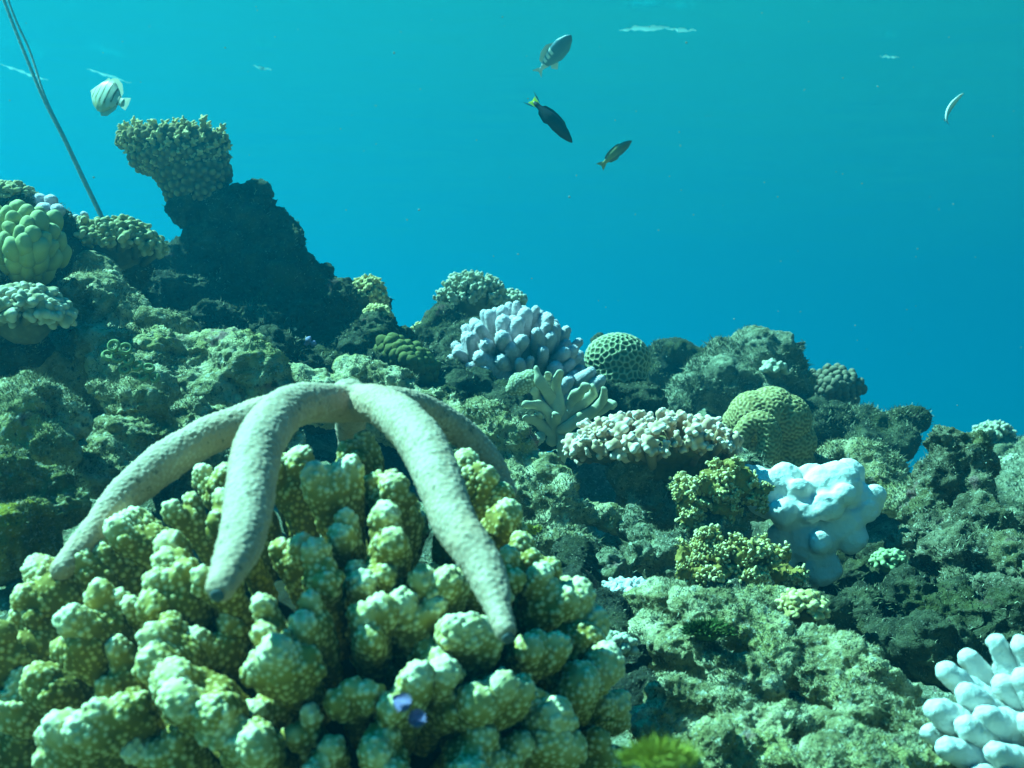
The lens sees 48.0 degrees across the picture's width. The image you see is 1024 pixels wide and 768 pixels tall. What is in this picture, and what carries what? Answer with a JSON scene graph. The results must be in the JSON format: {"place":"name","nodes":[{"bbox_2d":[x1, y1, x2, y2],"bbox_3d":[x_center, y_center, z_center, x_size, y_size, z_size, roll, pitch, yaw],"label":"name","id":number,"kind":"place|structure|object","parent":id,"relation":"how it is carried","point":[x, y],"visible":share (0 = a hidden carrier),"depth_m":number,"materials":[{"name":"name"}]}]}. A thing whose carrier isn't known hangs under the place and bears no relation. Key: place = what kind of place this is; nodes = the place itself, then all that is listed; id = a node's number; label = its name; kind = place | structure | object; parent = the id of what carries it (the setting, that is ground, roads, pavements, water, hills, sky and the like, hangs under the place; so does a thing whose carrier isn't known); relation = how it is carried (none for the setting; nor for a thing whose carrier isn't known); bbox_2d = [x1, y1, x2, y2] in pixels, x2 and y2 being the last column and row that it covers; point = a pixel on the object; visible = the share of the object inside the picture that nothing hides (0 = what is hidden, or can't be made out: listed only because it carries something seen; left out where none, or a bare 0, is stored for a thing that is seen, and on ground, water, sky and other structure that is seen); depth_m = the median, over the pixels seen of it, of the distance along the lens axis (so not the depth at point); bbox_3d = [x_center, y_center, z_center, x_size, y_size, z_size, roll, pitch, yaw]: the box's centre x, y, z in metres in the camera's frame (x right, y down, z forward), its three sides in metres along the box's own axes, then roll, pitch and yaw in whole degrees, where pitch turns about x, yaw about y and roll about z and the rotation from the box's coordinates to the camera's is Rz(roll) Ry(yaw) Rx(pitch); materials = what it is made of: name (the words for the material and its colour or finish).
{"place":"outdoors","nodes":[
{"label":"outdoors","id":0,"kind":"place"},
{"bbox_2d":[90,78,130,115],"bbox_3d":[-0.676,-0.481,1.932,0.090,0.069,0.018,23,-3,23],"label":"butterflyfish","id":1,"kind":"object","parent":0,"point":[106,97],"visible":1,"depth_m":1.93,"materials":[{"name":"white"}]},
{"bbox_2d":[0,409,957,746],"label":"seabed","id":2,"kind":"structure","parent":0,"point":[594,485],"depth_m":1.77,"materials":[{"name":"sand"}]},
{"bbox_2d":[0,447,92,586],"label":"boulder","id":3,"kind":"object","parent":2,"relation":"on","point":[55,486],"visible":0.85,"depth_m":0.90,"materials":[{"name":"stone"}]},
{"bbox_2d":[0,370,93,470],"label":"boulder","id":4,"kind":"object","parent":2,"relation":"on","point":[77,428],"visible":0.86,"depth_m":0.97,"materials":[{"name":"stone"}]},
{"bbox_2d":[0,194,153,378],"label":"boulder","id":5,"kind":"object","parent":2,"relation":"on","point":[13,363],"visible":0.16,"depth_m":1.46,"materials":[{"name":"stone"}]},
{"bbox_2d":[0,179,38,197],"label":"branching coral","id":6,"kind":"object","parent":5,"relation":"on","point":[9,188],"visible":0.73,"depth_m":1.48},
{"bbox_2d":[0,199,71,284],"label":"lobed coral","id":7,"kind":"object","parent":5,"relation":"on","point":[34,244],"visible":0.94,"depth_m":1.32},
{"bbox_2d":[0,281,77,344],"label":"branching coral","id":8,"kind":"object","parent":5,"relation":"on","point":[30,313],"visible":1,"depth_m":1.26},
{"bbox_2d":[32,190,88,221],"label":"knob coral","id":9,"kind":"object","parent":5,"relation":"on","point":[49,202],"visible":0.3,"depth_m":1.49},
{"bbox_2d":[71,214,169,270],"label":"branching coral","id":10,"kind":"object","parent":5,"relation":"on","point":[123,241],"visible":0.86,"depth_m":1.52},
{"bbox_2d":[19,250,294,414],"bbox_3d":[-0.478,-0.058,1.384,0.470,0.257,0.180,-2,-4,27],"label":"rock ledge","id":11,"kind":"object","parent":2,"relation":"on","point":[234,369],"visible":0.52,"depth_m":1.34,"materials":[{"name":"stone"}]},
{"bbox_2d":[101,339,159,382],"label":"ring coral","id":12,"kind":"object","parent":11,"relation":"attached to","point":[117,350],"visible":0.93,"depth_m":1.25},
{"bbox_2d":[74,376,314,499],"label":"rock ridge","id":13,"kind":"object","parent":2,"relation":"on","point":[133,429],"visible":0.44,"depth_m":1.07,"materials":[{"name":"stone"}]},
{"bbox_2d":[137,178,467,452],"bbox_3d":[-0.389,-0.139,1.908,0.686,0.508,0.510,0,-4,0],"label":"reef outcrop","id":14,"kind":"object","parent":2,"relation":"on","point":[286,295],"visible":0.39,"depth_m":1.94,"materials":[{"name":"stone"}]},
{"bbox_2d":[114,115,232,201],"bbox_3d":[-0.588,-0.381,1.995,0.206,0.160,0.146,0,-4,0],"label":"cup coral","id":15,"kind":"object","parent":14,"relation":"on","point":[172,159],"visible":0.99,"depth_m":1.95},
{"bbox_2d":[304,336,316,346],"bbox_3d":[-0.304,-0.064,1.730,0.021,0.016,0.012,0,-4,0],"label":"sponge","id":16,"kind":"object","parent":14,"relation":"attached to","point":[308,341],"visible":1,"depth_m":1.73},
{"bbox_2d":[352,274,389,304],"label":"branching coral","id":17,"kind":"object","parent":14,"relation":"on","point":[373,288],"visible":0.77,"depth_m":1.95},
{"bbox_2d":[362,303,393,320],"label":"branching coral","id":18,"kind":"object","parent":14,"relation":"on","point":[383,310],"visible":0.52,"depth_m":1.90},
{"bbox_2d":[373,332,440,386],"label":"lobed coral","id":19,"kind":"object","parent":14,"relation":"on","point":[416,358],"visible":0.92,"depth_m":1.79},
{"bbox_2d":[0,429,639,767],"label":"cauliflower coral","id":20,"kind":"object","parent":2,"relation":"on","point":[129,643],"visible":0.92,"depth_m":0.66},
{"bbox_2d":[49,379,516,643],"bbox_3d":[-0.147,0.068,0.753,0.302,0.150,0.366,0,-4,0],"label":"starfish","id":21,"kind":"object","parent":20,"relation":"on","point":[420,431],"visible":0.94,"depth_m":0.70},
{"bbox_2d":[392,692,426,728],"bbox_3d":[-0.052,0.167,0.585,0.018,0.018,0.011,0,-4,0],"label":"christmas tree worm","id":22,"kind":"object","parent":20,"relation":"on","point":[402,702],"visible":1,"depth_m":0.58},
{"bbox_2d":[289,354,624,556],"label":"rock ridge","id":23,"kind":"object","parent":2,"relation":"on","point":[546,466],"visible":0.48,"depth_m":1.48,"materials":[{"name":"stone"}]},
{"bbox_2d":[0,180,1023,767],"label":"algae turf","id":24,"kind":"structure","parent":2,"relation":"on","point":[630,528],"depth_m":1.32,"materials":[{"name":"green plant"}]},
{"bbox_2d":[525,522,542,534],"bbox_3d":[0.017,0.125,1.000,0.022,0.013,0.019,0,-4,0],"label":"algae clump","id":25,"kind":"object","parent":2,"relation":"on","point":[533,530],"visible":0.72,"depth_m":1.00,"materials":[{"name":"green plant"}]},
{"bbox_2d":[413,301,668,451],"bbox_3d":[-0.013,-0.023,2.063,0.474,0.293,0.457,-3,-5,34],"label":"boulder","id":26,"kind":"object","parent":2,"relation":"on","point":[457,379],"visible":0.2,"depth_m":2.06,"materials":[{"name":"stone"}]},
{"bbox_2d":[433,270,510,319],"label":"branching coral","id":27,"kind":"object","parent":26,"relation":"on","point":[471,293],"visible":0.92,"depth_m":2.21},
{"bbox_2d":[506,288,527,305],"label":"branching coral","id":28,"kind":"object","parent":27,"relation":"attached to","point":[516,295],"visible":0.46,"depth_m":2.28},
{"bbox_2d":[448,300,585,400],"bbox_3d":[0.009,-0.046,2.044,0.253,0.210,0.196,0,-4,0],"label":"finger coral","id":29,"kind":"object","parent":26,"relation":"on","point":[533,336],"visible":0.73,"depth_m":1.99},
{"bbox_2d":[542,367,605,414],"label":"finger coral","id":30,"kind":"object","parent":26,"relation":"on","point":[573,379],"visible":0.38,"depth_m":1.95},
{"bbox_2d":[584,332,650,383],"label":"honeycomb coral","id":31,"kind":"object","parent":26,"relation":"on","point":[616,357],"visible":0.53,"depth_m":2.11},
{"bbox_2d":[505,365,616,463],"bbox_3d":[0.072,0.047,1.684,0.165,0.146,0.059,0,-4,5],"label":"leather coral","id":32,"kind":"object","parent":2,"relation":"on","point":[558,424],"visible":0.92,"depth_m":1.69},
{"bbox_2d":[536,535,658,731],"bbox_3d":[0.061,0.223,1.089,0.116,0.136,0.429,0,-4,-4],"label":"boulder","id":33,"kind":"object","parent":2,"relation":"on","point":[585,565],"visible":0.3,"depth_m":1.09,"materials":[{"name":"stone"}]},
{"bbox_2d":[606,630,638,656],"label":"branching coral","id":34,"kind":"object","parent":33,"relation":"on","point":[626,642],"visible":0.56,"depth_m":0.93},
{"bbox_2d":[590,332,703,394],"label":"boulder","id":35,"kind":"object","parent":2,"relation":"on","point":[676,351],"visible":0.33,"depth_m":2.87,"materials":[{"name":"stone"}]},
{"bbox_2d":[612,729,704,767],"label":"algae clump","id":36,"kind":"object","parent":2,"relation":"on","point":[664,753],"visible":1,"depth_m":0.45,"materials":[{"name":"green plant"}]},
{"bbox_2d":[595,448,771,588],"bbox_3d":[0.217,0.173,1.444,0.216,0.230,0.466,-1,-4,18],"label":"boulder","id":37,"kind":"object","parent":2,"relation":"on","point":[613,562],"visible":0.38,"depth_m":1.39,"materials":[{"name":"stone"}]},
{"bbox_2d":[561,407,743,515],"bbox_3d":[0.182,0.105,1.484,0.236,0.149,0.160,0,-4,0],"label":"plate coral","id":38,"kind":"object","parent":37,"relation":"on","point":[665,444],"visible":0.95,"depth_m":1.45},
{"bbox_2d":[666,455,775,533],"bbox_3d":[0.255,0.138,1.401,0.135,0.104,0.062,0,-4,0],"label":"soft coral","id":39,"kind":"object","parent":37,"relation":"on","point":[726,486],"visible":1,"depth_m":1.39},
{"bbox_2d":[674,523,809,587],"bbox_3d":[0.258,0.196,1.273,0.160,0.085,0.072,1,-4,-10],"label":"soft coral","id":40,"kind":"object","parent":37,"relation":"on","point":[707,554],"visible":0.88,"depth_m":1.26},
{"bbox_2d":[627,671,820,767],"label":"boulder","id":41,"kind":"object","parent":2,"relation":"on","point":[744,723],"visible":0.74,"depth_m":0.82,"materials":[{"name":"stone"}]},
{"bbox_2d":[623,576,828,704],"bbox_3d":[0.201,0.230,1.032,0.199,0.108,0.212,0,-4,0],"label":"boulder","id":42,"kind":"object","parent":2,"relation":"on","point":[768,683],"visible":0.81,"depth_m":0.98,"materials":[{"name":"stone"}]},
{"bbox_2d":[602,576,646,593],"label":"branching coral","id":43,"kind":"object","parent":42,"relation":"on","point":[620,584],"visible":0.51,"depth_m":1.13},
{"bbox_2d":[677,615,737,641],"bbox_3d":[0.162,0.202,0.955,0.050,0.024,0.038,0,-4,0],"label":"algae clump","id":44,"kind":"object","parent":42,"relation":"on","point":[705,630],"visible":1,"depth_m":0.95,"materials":[{"name":"green plant"}]},
{"bbox_2d":[774,587,830,626],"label":"branching coral","id":45,"kind":"object","parent":42,"relation":"on","point":[798,607],"visible":0.97,"depth_m":1.05},
{"bbox_2d":[665,324,816,417],"bbox_3d":[0.480,0.000,2.554,0.420,0.274,0.200,1,-4,-18],"label":"boulder","id":46,"kind":"object","parent":2,"relation":"on","point":[725,367],"visible":0.48,"depth_m":2.53,"materials":[{"name":"stone"}]},
{"bbox_2d":[759,358,788,378],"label":"branching coral","id":47,"kind":"object","parent":46,"relation":"on","point":[773,368],"visible":1,"depth_m":2.49},
{"bbox_2d":[722,386,816,466],"bbox_3d":[0.413,0.088,1.891,0.133,0.171,0.199,-4,-5,43],"label":"brain coral","id":48,"kind":"object","parent":2,"relation":"on","point":[773,424],"visible":0.54,"depth_m":1.86},
{"bbox_2d":[745,458,886,589],"bbox_3d":[0.386,0.186,1.465,0.188,0.182,0.070,0,-4,0],"label":"lumpy coral","id":49,"kind":"object","parent":2,"relation":"on","point":[818,515],"visible":0.75,"depth_m":1.46},
{"bbox_2d":[789,622,926,709],"bbox_3d":[0.275,0.241,0.957,0.082,0.076,0.107,3,-5,-34],"label":"boulder","id":50,"kind":"object","parent":2,"relation":"on","point":[827,645],"visible":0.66,"depth_m":0.94,"materials":[{"name":"stone"}]},
{"bbox_2d":[814,437,909,518],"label":"boulder","id":51,"kind":"object","parent":2,"relation":"on","point":[865,459],"visible":0.31,"depth_m":1.89,"materials":[{"name":"stone"}]},
{"bbox_2d":[804,396,931,461],"bbox_3d":[0.796,0.103,2.617,0.309,0.229,0.457,-2,-4,23],"label":"boulder","id":52,"kind":"object","parent":2,"relation":"on","point":[879,421],"visible":0.53,"depth_m":2.46,"materials":[{"name":"stone"}]},
{"bbox_2d":[811,363,867,405],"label":"pebble coral","id":53,"kind":"object","parent":52,"relation":"on","point":[837,381],"visible":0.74,"depth_m":2.71},
{"bbox_2d":[794,683,956,767],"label":"boulder","id":54,"kind":"object","parent":2,"relation":"on","point":[853,706],"visible":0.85,"depth_m":0.80,"materials":[{"name":"stone"}]},
{"bbox_2d":[765,541,1023,688],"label":"boulder","id":55,"kind":"object","parent":2,"relation":"on","point":[908,586],"visible":0.59,"depth_m":1.24,"materials":[{"name":"stone"}]},
{"bbox_2d":[868,547,908,572],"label":"coral","id":56,"kind":"object","parent":55,"relation":"on","point":[885,560],"visible":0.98,"depth_m":1.37},
{"bbox_2d":[879,424,1023,600],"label":"rock stack","id":57,"kind":"object","parent":2,"relation":"on","point":[994,558],"visible":0.6,"depth_m":1.46,"materials":[{"name":"stone"}]},
{"bbox_2d":[919,633,1023,767],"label":"finger coral","id":58,"kind":"object","parent":2,"relation":"on","point":[980,724],"visible":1,"depth_m":0.79},
{"bbox_2d":[993,435,1023,516],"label":"boulder","id":59,"kind":"object","parent":2,"relation":"on","point":[1010,497],"visible":0.38,"depth_m":2.36,"materials":[{"name":"stone"}]},
{"bbox_2d":[971,420,1016,440],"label":"coral","id":60,"kind":"object","parent":59,"relation":"on","point":[998,430],"visible":0.88,"depth_m":2.97},
{"bbox_2d":[998,453,1022,463],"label":"coral","id":61,"kind":"object","parent":59,"relation":"on","point":[1005,458],"visible":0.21,"depth_m":2.70},
{"bbox_2d":[2,6,1021,493],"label":"floating particles","id":62,"kind":"object","parent":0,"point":[568,196],"visible":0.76,"depth_m":1.62,"materials":[{"name":"white"}]},
{"bbox_2d":[0,0,1023,418],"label":"water","id":63,"kind":"structure","parent":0,"point":[888,266],"depth_m":5.76,"materials":[{"name":"blue liquid"}]},
{"bbox_2d":[1,64,46,79],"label":"surface ripple","id":64,"kind":"object","parent":63,"relation":"attached to","point":[22,71],"visible":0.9,"depth_m":4.46},
{"bbox_2d":[2,0,103,217],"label":"rope","id":65,"kind":"object","parent":63,"relation":"hanging from","point":[69,149],"visible":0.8,"depth_m":2.36,"materials":[{"name":"grey fabric"}]},
{"bbox_2d":[89,69,130,82],"bbox_3d":[-1.580,-1.209,4.511,0.020,0.011,0.200,-3,-5,35],"label":"surface ripple","id":66,"kind":"object","parent":63,"relation":"attached to","point":[104,74],"visible":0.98,"depth_m":4.50},
{"bbox_2d":[253,65,271,69],"bbox_3d":[-0.962,-1.215,4.420,0.078,0.012,0.023,3,-5,-37],"label":"surface ripple","id":67,"kind":"object","parent":63,"relation":"attached to","point":[260,67],"visible":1,"depth_m":4.42},
{"bbox_2d":[619,25,668,30],"bbox_3d":[0.462,-1.242,4.014,0.174,0.022,0.030,0,-4,5],"label":"surface ripple","id":68,"kind":"object","parent":63,"relation":"attached to","point":[647,28],"visible":1,"depth_m":4.01},
{"bbox_2d":[666,28,695,31],"bbox_3d":[0.591,-1.241,4.029,0.116,0.017,0.023,1,-4,-8],"label":"surface ripple","id":69,"kind":"object","parent":63,"relation":"attached to","point":[681,30],"visible":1,"depth_m":4.02},
{"bbox_2d":[524,93,571,142],"bbox_3d":[0.061,-0.428,1.850,0.027,0.105,0.016,-43,0,-3],"label":"wrasse","id":70,"kind":"object","parent":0,"point":[553,119],"visible":1,"depth_m":1.85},
{"bbox_2d":[532,35,571,76],"bbox_3d":[0.078,-0.641,2.256,0.049,0.019,0.139,39,-33,-11],"label":"damselfish","id":71,"kind":"object","parent":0,"point":[554,52],"visible":1,"depth_m":2.24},
{"bbox_2d":[590,716,616,723],"bbox_3d":[0.053,0.214,0.739,0.026,0.011,0.025,-3,-5,40],"label":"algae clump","id":72,"kind":"object","parent":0,"point":[611,720],"visible":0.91,"depth_m":0.73,"materials":[{"name":"green plant"}]},
{"bbox_2d":[597,140,631,169],"bbox_3d":[0.201,-0.447,2.227,0.025,0.012,0.088,41,-51,-17],"label":"wrasse","id":73,"kind":"object","parent":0,"point":[615,152],"visible":1,"depth_m":2.22,"materials":[{"name":"green"}]},
{"bbox_2d":[539,419,1023,472],"label":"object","id":74,"kind":"structure","parent":0,"point":[964,425],"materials":[{"name":"stone"}]},
{"bbox_2d":[944,93,963,123],"bbox_3d":[0.879,-0.551,2.298,0.016,0.070,0.022,31,0,-18],"label":"wrasse","id":75,"kind":"object","parent":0,"point":[952,104],"visible":1,"depth_m":2.30,"materials":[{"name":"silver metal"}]}
]}

